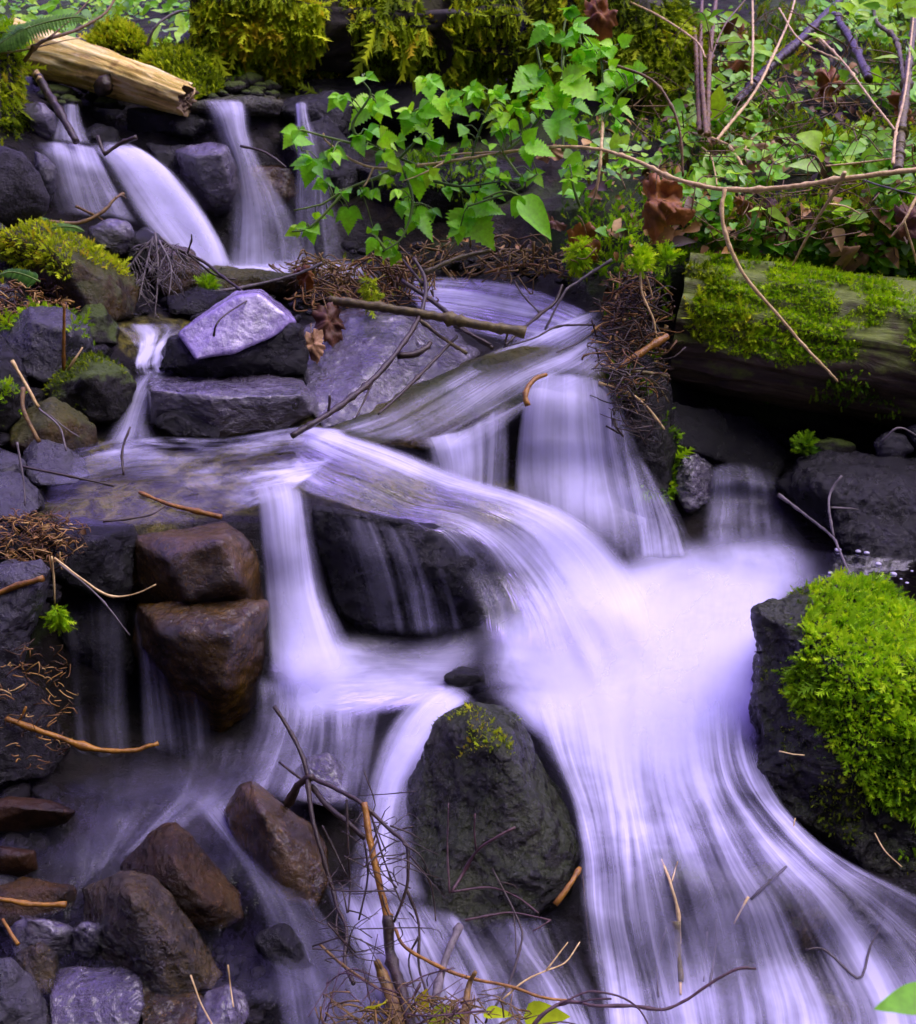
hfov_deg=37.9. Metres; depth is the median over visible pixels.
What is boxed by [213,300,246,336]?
twig
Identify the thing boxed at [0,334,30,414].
rock
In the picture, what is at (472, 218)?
leafy shrub
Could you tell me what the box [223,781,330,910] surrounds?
rock
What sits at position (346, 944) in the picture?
twig debris
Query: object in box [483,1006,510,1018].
fallen leaf
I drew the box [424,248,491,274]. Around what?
stick
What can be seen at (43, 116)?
rock
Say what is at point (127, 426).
waterfall
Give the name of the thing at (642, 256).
moss tuft
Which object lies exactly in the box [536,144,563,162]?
dead leaf
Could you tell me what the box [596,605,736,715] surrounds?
water
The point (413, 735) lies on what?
stream
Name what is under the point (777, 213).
young plant
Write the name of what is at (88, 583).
twig
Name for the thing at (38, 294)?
needle litter
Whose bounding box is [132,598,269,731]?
rock
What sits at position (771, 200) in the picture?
dead leaf
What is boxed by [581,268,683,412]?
twig debris
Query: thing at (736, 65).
dead leaf
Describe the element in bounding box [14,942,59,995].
rock
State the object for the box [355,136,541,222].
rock
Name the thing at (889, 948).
rock
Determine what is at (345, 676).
stream
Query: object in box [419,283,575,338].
stream
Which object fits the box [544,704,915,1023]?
stream
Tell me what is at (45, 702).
needle litter
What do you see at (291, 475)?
stream
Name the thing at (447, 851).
twig
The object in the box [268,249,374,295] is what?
twig debris
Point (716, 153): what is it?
dead leaf
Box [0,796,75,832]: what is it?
rock
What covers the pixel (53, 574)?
stalk
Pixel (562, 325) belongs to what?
twig
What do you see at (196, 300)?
rock
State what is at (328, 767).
rock
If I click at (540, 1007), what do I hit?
fallen leaf
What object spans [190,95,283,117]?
rock
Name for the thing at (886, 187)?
twig
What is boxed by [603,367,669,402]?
stick
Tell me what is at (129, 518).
twig
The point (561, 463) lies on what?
waterfall
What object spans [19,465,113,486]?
twig
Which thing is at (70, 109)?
waterfall
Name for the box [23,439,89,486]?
rock
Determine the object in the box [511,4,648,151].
leafy shrub
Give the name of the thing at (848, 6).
young plant
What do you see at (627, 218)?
ground moss
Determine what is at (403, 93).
rock
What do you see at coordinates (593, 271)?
twig
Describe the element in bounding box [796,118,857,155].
young plant
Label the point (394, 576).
rock
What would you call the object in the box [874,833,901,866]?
needle
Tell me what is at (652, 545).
waterfall
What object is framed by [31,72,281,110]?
gravel
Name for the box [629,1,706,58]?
twig
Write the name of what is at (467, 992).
splinter
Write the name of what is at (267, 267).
stream
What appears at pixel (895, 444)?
rock
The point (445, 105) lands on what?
leafy shrub
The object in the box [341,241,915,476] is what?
gravel
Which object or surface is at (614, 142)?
ground cover
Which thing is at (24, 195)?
rock
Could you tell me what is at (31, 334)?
rock
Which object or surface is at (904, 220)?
twig
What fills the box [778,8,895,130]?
stem
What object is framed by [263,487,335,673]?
waterfall
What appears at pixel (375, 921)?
stream
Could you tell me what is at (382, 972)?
splinter
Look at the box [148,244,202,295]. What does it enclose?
rock
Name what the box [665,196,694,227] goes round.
dead leaf
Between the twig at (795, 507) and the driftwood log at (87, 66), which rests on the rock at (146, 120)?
the driftwood log at (87, 66)
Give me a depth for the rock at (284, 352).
3.46 m
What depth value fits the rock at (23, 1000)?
2.16 m
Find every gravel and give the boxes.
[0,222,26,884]
[0,263,326,1023]
[4,900,298,1023]
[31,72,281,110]
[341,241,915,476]
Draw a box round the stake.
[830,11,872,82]
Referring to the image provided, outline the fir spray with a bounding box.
[125,232,204,316]
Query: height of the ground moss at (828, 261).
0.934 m
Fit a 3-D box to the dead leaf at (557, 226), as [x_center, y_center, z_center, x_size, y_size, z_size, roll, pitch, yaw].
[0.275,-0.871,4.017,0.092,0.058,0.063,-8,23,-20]
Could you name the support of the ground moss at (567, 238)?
on the ground at (186, 776)
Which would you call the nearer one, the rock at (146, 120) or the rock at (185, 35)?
the rock at (146, 120)
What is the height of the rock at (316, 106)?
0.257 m
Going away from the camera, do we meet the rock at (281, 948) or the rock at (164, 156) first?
the rock at (281, 948)
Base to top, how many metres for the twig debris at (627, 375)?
0.403 m
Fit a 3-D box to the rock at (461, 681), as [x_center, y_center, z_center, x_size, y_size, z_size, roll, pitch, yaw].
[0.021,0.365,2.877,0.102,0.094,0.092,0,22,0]
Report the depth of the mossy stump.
4.27 m
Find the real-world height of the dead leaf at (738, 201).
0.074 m
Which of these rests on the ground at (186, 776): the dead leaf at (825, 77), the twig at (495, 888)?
the dead leaf at (825, 77)
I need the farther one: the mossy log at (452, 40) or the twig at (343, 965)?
the mossy log at (452, 40)
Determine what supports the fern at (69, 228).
on the rock at (81, 271)
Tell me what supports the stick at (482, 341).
on the rock at (420, 415)
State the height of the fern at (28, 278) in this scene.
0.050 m
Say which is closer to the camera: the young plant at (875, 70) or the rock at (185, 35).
the young plant at (875, 70)
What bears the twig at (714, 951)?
on the water
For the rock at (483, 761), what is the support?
on the ground at (186, 776)
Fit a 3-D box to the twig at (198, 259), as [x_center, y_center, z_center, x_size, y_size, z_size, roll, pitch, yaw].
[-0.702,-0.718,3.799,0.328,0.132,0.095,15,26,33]
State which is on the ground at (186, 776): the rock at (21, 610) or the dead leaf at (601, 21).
the rock at (21, 610)
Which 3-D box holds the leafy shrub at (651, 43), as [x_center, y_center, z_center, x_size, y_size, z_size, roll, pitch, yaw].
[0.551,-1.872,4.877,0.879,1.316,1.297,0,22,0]
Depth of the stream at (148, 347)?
3.54 m
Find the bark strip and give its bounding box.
[522,373,547,406]
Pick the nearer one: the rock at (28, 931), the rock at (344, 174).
the rock at (28, 931)
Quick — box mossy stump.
[0,13,47,140]
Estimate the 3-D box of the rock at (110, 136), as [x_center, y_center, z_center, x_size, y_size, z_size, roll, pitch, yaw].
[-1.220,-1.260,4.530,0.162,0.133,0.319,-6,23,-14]
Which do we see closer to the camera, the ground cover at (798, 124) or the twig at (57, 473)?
the twig at (57, 473)
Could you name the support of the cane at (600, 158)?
attached to the cane at (758, 189)
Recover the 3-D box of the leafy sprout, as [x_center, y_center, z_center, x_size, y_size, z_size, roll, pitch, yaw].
[0.324,-0.926,3.765,0.086,0.115,0.163,0,22,0]
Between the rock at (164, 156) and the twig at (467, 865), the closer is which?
the twig at (467, 865)
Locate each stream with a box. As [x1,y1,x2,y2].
[109,429,342,484]
[136,325,165,371]
[237,263,366,280]
[284,648,452,710]
[347,899,585,1023]
[364,691,462,889]
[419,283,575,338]
[473,315,587,402]
[502,546,786,735]
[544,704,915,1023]
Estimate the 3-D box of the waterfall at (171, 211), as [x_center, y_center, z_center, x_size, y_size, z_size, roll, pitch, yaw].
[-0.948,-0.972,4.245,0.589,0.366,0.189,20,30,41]
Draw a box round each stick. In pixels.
[0,575,44,595]
[0,897,66,907]
[4,706,158,753]
[10,359,39,407]
[20,387,40,442]
[32,69,79,144]
[102,135,137,155]
[138,491,221,519]
[328,296,526,342]
[397,341,431,358]
[401,279,493,349]
[420,319,467,354]
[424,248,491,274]
[431,923,463,1003]
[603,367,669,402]
[619,333,669,368]
[688,132,754,164]
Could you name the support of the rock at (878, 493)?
on the ground at (186, 776)
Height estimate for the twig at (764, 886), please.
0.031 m
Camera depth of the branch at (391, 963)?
2.34 m
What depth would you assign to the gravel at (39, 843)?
2.77 m
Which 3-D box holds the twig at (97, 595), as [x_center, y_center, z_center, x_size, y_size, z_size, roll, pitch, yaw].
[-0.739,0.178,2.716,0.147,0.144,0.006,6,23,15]
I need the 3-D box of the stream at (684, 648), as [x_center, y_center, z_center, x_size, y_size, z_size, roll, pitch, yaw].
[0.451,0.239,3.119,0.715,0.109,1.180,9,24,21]
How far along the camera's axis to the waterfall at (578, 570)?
3.06 m
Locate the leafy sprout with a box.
[558,162,586,206]
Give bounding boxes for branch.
[273,705,436,1023]
[290,256,427,438]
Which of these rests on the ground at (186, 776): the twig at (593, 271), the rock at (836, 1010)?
the rock at (836, 1010)
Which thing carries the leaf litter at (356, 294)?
on the ground at (186, 776)
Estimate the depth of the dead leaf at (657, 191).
3.61 m
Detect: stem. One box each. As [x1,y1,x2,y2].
[715,0,795,141]
[719,188,837,381]
[732,0,843,106]
[750,0,754,84]
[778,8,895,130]
[792,171,860,265]
[891,17,913,164]
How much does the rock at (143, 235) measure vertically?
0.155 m
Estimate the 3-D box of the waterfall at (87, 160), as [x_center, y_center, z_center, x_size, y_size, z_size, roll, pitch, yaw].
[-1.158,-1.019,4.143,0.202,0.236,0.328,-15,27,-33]
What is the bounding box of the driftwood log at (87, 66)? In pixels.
[10,17,198,116]
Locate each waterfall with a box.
[55,144,103,185]
[64,104,72,138]
[108,146,226,267]
[121,394,136,438]
[220,102,267,265]
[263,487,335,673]
[296,103,306,126]
[309,428,640,648]
[433,414,494,490]
[519,375,640,521]
[633,487,681,557]
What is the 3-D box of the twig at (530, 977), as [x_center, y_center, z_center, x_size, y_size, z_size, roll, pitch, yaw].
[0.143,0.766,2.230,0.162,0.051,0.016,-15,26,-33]
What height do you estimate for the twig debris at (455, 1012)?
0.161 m
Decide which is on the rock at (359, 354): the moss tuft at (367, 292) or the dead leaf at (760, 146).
the moss tuft at (367, 292)
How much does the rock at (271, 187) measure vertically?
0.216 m
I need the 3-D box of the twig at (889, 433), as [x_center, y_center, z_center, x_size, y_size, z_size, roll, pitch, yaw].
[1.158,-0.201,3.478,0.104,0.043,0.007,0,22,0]
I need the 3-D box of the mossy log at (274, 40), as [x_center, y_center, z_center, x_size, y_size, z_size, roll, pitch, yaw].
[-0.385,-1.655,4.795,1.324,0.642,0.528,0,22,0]
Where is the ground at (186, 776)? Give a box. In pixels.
[0,0,915,1023]
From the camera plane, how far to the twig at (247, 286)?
3.90 m
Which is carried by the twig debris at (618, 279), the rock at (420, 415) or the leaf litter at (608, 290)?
the leaf litter at (608, 290)
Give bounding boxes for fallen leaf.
[364,1000,386,1008]
[415,989,428,1011]
[428,1004,463,1023]
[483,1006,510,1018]
[524,1001,569,1023]
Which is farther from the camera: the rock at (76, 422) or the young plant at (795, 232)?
the young plant at (795, 232)
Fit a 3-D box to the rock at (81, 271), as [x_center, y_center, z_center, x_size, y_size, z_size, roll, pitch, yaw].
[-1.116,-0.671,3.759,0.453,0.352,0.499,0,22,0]
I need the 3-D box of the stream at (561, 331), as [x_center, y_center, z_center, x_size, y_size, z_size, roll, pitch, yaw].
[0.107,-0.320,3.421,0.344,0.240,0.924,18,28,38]
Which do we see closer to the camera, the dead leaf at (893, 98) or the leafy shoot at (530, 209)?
the leafy shoot at (530, 209)
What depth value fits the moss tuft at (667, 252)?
3.54 m
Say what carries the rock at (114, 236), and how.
on the ground at (186, 776)
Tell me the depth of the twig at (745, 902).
2.30 m
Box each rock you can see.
[0,146,49,226]
[0,212,140,321]
[0,295,95,383]
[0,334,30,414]
[0,375,27,433]
[0,471,45,522]
[0,559,50,666]
[0,661,71,787]
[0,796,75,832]
[0,846,37,876]
[0,877,76,927]
[0,957,48,1023]
[6,915,72,958]
[8,397,97,453]
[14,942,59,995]
[21,101,56,140]
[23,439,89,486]
[34,151,56,203]
[43,350,136,424]
[49,966,144,1023]
[50,517,137,602]
[56,595,137,709]
[71,920,100,958]
[74,123,123,159]
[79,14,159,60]
[79,303,119,344]
[82,870,222,996]
[88,218,133,259]
[91,106,131,122]
[120,822,243,931]
[125,227,160,270]
[127,107,229,139]
[131,521,263,603]
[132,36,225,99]
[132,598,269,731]
[141,985,203,1023]
[146,143,208,216]
[147,374,315,438]
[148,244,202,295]
[149,411,219,440]
[159,322,308,377]
[167,284,233,315]
[175,142,239,217]
[177,30,193,46]
[178,289,295,359]
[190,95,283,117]
[196,984,250,1023]
[203,265,301,295]
[220,953,239,978]
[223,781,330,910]
[229,94,275,98]
[238,164,298,209]
[254,923,328,989]
[279,61,511,142]
[279,90,352,140]
[280,116,363,203]
[288,752,348,805]
[303,308,479,427]
[312,504,505,637]
[330,341,606,449]
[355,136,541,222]
[402,701,581,933]
[444,666,490,696]
[606,343,693,505]
[631,845,710,925]
[672,402,786,483]
[674,453,713,513]
[740,862,829,952]
[763,978,850,1023]
[775,449,915,561]
[813,437,855,453]
[826,898,914,968]
[873,431,913,457]
[905,421,915,453]
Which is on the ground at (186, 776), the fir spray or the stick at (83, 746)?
the fir spray
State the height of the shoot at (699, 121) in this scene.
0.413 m
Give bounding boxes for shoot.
[483,190,551,239]
[692,9,702,134]
[698,0,708,136]
[705,0,744,137]
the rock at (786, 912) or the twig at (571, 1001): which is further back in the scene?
the rock at (786, 912)
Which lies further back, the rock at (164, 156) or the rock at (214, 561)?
the rock at (164, 156)
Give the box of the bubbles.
[828,548,912,583]
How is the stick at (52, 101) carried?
on the water
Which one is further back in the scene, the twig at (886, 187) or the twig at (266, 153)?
the twig at (266, 153)
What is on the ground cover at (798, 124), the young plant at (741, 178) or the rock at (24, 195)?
the young plant at (741, 178)
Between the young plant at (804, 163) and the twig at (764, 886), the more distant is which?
the young plant at (804, 163)
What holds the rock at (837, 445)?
on the rock at (878, 493)
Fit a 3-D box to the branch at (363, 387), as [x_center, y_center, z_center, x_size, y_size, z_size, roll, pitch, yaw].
[-0.213,-0.437,3.403,0.135,0.297,0.764,7,23,17]
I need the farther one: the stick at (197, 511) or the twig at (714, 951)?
the stick at (197, 511)
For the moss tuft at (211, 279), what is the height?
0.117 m
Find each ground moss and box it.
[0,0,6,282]
[59,0,915,321]
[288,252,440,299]
[561,199,600,283]
[702,0,915,279]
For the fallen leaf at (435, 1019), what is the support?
on the water
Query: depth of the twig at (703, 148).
3.92 m
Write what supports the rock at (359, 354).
on the ground at (186, 776)
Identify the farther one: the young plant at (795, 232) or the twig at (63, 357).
the young plant at (795, 232)
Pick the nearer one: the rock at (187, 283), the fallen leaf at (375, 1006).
the fallen leaf at (375, 1006)
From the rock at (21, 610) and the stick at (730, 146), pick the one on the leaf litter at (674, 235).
the stick at (730, 146)
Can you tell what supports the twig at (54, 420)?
on the rock at (48, 455)
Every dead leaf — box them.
[293,259,314,291]
[305,323,325,362]
[311,294,345,346]
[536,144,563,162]
[547,212,566,231]
[566,215,600,268]
[584,0,617,41]
[641,159,682,243]
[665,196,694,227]
[698,150,738,163]
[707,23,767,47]
[716,59,757,75]
[733,193,752,216]
[749,197,793,234]
[754,140,787,164]
[814,60,845,105]
[819,230,869,271]
[886,83,915,123]
[893,195,915,240]
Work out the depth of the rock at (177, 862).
2.36 m
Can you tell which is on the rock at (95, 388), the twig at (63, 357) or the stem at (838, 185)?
the twig at (63, 357)
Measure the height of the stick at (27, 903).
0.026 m
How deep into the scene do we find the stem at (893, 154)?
3.73 m
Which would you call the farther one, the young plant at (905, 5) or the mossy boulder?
the young plant at (905, 5)
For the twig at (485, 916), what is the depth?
2.32 m
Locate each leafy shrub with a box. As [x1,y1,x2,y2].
[281,71,468,265]
[432,79,577,250]
[501,0,727,120]
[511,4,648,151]
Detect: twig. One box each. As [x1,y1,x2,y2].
[1,37,80,54]
[1,918,19,945]
[16,442,25,505]
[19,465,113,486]
[23,0,114,62]
[38,408,79,450]
[49,192,125,224]
[54,557,155,597]
[59,563,129,635]
[61,304,65,370]
[67,347,82,370]
[96,135,104,152]
[103,506,164,522]
[120,427,130,475]
[145,10,189,45]
[160,234,243,290]
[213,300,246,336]
[218,261,322,291]
[240,145,285,167]
[319,944,382,990]
[378,335,457,414]
[394,929,566,1000]
[447,803,449,892]
[451,813,515,890]
[451,886,538,913]
[465,912,550,931]
[484,263,561,274]
[491,869,522,1005]
[502,942,579,999]
[503,324,596,352]
[504,280,563,345]
[532,966,755,1023]
[544,259,612,329]
[598,381,664,429]
[602,60,683,176]
[606,420,623,436]
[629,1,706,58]
[639,272,656,337]
[701,147,717,185]
[703,919,717,987]
[733,896,749,923]
[750,866,786,899]
[777,475,857,577]
[805,901,887,978]
[825,158,891,166]
[863,179,915,195]
[881,427,915,442]
[891,196,915,263]
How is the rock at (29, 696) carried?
on the ground at (186, 776)
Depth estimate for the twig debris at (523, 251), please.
4.04 m
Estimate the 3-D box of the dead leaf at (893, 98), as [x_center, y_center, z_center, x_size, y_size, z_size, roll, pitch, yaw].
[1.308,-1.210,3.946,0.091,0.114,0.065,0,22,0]
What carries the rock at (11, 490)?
on the ground at (186, 776)
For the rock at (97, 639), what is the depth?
2.88 m
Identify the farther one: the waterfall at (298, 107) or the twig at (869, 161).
the waterfall at (298, 107)
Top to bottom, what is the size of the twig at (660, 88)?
0.291 m
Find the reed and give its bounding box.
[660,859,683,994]
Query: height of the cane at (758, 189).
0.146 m
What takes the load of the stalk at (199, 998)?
on the rock at (219, 1008)
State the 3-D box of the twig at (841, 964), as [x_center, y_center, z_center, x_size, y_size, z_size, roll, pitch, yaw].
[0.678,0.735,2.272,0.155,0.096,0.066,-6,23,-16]
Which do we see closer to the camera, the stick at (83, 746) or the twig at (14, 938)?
the twig at (14, 938)
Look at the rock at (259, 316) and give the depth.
3.42 m
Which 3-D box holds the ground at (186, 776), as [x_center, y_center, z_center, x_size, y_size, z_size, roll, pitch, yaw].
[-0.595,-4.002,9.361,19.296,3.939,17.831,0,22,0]
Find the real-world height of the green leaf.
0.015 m
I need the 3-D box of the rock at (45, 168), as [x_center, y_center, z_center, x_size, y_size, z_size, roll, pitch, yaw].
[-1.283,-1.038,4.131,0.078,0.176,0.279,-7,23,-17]
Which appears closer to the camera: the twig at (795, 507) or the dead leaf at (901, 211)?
the twig at (795, 507)
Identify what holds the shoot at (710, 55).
on the ground at (186, 776)
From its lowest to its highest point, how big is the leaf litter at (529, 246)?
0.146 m
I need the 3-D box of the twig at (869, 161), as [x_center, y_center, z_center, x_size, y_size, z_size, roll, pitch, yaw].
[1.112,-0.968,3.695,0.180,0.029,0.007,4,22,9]
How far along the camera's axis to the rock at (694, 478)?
3.60 m
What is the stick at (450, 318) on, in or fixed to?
on the rock at (359, 354)
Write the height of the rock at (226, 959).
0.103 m
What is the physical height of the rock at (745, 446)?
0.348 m
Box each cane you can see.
[322,133,915,193]
[590,113,603,205]
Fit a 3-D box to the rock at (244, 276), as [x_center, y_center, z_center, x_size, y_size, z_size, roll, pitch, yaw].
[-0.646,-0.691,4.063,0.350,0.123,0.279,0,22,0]
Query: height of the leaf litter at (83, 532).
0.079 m
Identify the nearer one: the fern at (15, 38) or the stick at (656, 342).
the stick at (656, 342)
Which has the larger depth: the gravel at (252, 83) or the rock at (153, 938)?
the gravel at (252, 83)
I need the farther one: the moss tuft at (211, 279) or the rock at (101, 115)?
the rock at (101, 115)
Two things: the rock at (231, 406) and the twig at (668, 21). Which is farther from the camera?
the twig at (668, 21)
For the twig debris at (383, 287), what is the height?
0.147 m
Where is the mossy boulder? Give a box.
[748,567,915,878]
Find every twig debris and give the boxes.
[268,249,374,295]
[284,256,438,311]
[306,771,444,984]
[308,934,507,1023]
[315,979,539,1023]
[355,233,602,294]
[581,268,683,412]
[590,272,685,444]
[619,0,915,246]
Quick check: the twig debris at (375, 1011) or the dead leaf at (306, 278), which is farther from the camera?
the dead leaf at (306, 278)
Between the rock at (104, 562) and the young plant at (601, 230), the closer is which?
the rock at (104, 562)
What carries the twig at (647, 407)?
on the twig debris at (618, 279)
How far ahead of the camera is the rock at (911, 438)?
3.63 m
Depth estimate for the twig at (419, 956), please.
2.22 m
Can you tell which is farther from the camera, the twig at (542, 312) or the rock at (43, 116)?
the rock at (43, 116)
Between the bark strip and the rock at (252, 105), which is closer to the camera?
the bark strip
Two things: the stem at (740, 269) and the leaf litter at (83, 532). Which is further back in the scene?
the stem at (740, 269)
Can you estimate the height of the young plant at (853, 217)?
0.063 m
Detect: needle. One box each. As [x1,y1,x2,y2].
[779,750,804,755]
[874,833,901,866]
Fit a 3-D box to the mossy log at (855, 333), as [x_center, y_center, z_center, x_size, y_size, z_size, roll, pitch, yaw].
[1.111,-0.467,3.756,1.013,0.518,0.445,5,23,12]
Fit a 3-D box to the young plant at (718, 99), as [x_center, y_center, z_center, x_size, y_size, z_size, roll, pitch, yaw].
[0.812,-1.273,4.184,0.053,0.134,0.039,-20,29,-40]
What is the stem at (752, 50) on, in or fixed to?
on the ground at (186, 776)
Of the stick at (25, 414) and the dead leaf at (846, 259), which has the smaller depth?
the stick at (25, 414)
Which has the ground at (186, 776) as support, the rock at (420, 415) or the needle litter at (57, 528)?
the rock at (420, 415)
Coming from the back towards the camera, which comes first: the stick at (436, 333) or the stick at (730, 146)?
the stick at (730, 146)
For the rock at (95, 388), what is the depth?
3.29 m
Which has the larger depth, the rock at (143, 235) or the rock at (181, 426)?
the rock at (143, 235)
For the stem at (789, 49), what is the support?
on the ground at (186, 776)
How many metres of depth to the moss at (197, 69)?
4.55 m
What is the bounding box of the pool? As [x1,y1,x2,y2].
[765,541,915,601]
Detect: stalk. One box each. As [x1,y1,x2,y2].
[51,556,55,602]
[190,975,211,1023]
[227,965,233,1006]
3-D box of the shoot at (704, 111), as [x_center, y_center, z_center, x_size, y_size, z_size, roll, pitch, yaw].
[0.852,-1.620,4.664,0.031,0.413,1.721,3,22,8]
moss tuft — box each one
[39,604,76,635]
[193,269,224,288]
[357,276,384,318]
[560,235,597,278]
[628,241,658,278]
[654,239,688,275]
[790,429,821,455]
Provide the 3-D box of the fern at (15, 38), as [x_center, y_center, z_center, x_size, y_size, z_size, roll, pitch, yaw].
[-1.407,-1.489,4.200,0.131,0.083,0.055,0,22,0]
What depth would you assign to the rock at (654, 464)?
3.56 m
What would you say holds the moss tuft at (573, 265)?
on the twig debris at (523, 251)
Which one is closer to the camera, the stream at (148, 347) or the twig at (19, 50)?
the stream at (148, 347)
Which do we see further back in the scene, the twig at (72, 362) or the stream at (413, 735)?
the twig at (72, 362)
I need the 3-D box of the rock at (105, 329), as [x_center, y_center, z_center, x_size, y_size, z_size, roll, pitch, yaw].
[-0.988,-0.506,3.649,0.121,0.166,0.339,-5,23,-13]
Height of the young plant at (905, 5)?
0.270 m
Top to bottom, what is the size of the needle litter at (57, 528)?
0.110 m
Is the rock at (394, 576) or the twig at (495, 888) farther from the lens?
the rock at (394, 576)
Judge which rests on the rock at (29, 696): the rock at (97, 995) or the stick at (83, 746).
the stick at (83, 746)
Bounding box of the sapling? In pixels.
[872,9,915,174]
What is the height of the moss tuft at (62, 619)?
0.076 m
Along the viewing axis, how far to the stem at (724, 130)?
4.07 m
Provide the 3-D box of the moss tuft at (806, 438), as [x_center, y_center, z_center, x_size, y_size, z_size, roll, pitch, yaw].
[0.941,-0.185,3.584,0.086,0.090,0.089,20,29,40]
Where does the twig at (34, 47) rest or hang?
on the mossy stump
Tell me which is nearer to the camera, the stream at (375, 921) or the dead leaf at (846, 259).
the stream at (375, 921)
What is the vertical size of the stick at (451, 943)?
0.053 m
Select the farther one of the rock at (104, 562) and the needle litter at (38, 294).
the needle litter at (38, 294)
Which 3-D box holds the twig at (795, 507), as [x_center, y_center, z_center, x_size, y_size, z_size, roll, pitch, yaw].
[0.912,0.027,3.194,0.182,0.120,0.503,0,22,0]
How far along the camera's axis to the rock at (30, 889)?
2.36 m
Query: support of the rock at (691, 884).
on the ground at (186, 776)
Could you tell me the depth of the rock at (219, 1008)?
2.21 m
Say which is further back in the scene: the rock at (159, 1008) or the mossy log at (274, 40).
the mossy log at (274, 40)
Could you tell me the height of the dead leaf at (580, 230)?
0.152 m
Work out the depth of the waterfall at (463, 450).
3.36 m
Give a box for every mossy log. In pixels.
[187,0,533,127]
[395,10,504,91]
[668,250,915,427]
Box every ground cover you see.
[0,0,915,277]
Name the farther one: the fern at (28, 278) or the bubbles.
the fern at (28, 278)
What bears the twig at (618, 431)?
on the water
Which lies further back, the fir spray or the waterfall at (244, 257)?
the waterfall at (244, 257)
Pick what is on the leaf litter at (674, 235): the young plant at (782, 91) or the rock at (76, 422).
the young plant at (782, 91)
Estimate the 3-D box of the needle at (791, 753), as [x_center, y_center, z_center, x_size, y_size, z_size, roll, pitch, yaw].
[0.600,0.433,2.397,0.046,0.011,0.002,0,22,0]
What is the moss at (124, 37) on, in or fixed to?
on the ground at (186, 776)
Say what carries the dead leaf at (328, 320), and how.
on the rock at (359, 354)
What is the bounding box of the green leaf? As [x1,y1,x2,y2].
[874,982,915,1014]
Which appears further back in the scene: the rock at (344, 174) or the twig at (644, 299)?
the rock at (344, 174)
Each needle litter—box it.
[0,278,80,323]
[0,506,90,571]
[0,639,77,769]
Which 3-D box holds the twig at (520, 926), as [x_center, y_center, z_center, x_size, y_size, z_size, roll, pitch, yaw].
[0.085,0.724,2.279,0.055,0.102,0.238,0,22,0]
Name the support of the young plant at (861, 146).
on the ground at (186, 776)
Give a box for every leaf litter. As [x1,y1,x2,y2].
[0,281,72,309]
[5,518,85,560]
[311,263,380,299]
[410,234,588,276]
[579,16,915,268]
[599,254,668,393]
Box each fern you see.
[0,13,87,49]
[0,25,30,52]
[0,268,40,288]
[50,223,84,232]
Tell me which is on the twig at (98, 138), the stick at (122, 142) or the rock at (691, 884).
the stick at (122, 142)
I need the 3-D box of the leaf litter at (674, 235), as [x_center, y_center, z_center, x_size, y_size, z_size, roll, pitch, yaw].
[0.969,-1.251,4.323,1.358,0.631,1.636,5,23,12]
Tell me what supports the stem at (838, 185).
hanging from the cane at (758, 189)
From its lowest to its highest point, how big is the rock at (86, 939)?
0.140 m
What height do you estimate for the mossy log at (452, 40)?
0.434 m
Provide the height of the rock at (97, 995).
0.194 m
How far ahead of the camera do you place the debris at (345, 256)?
4.21 m
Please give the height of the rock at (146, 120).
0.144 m
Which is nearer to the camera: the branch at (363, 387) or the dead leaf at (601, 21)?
the branch at (363, 387)
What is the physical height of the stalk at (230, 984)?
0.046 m
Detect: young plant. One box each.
[595,218,626,236]
[710,84,725,126]
[726,169,751,186]
[749,207,786,229]
[764,82,803,108]
[784,222,815,240]
[788,147,859,175]
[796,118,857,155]
[832,205,868,223]
[835,0,863,14]
[838,129,891,155]
[849,65,898,108]
[850,0,915,25]
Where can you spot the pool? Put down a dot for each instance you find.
(801, 566)
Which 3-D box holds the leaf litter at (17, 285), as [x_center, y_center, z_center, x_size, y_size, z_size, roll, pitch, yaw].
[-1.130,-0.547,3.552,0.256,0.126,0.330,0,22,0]
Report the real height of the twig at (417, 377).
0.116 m
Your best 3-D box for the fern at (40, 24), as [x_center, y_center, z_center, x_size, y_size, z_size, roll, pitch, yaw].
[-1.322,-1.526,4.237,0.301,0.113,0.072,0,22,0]
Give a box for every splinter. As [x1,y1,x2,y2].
[374,959,404,1023]
[460,970,476,1023]
[553,866,581,906]
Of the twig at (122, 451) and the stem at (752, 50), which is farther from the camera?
the stem at (752, 50)
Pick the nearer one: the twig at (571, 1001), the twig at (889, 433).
the twig at (571, 1001)
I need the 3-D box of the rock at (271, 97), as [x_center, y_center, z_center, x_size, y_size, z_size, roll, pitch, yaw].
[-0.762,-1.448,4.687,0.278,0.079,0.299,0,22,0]
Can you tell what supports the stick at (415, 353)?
on the rock at (359, 354)

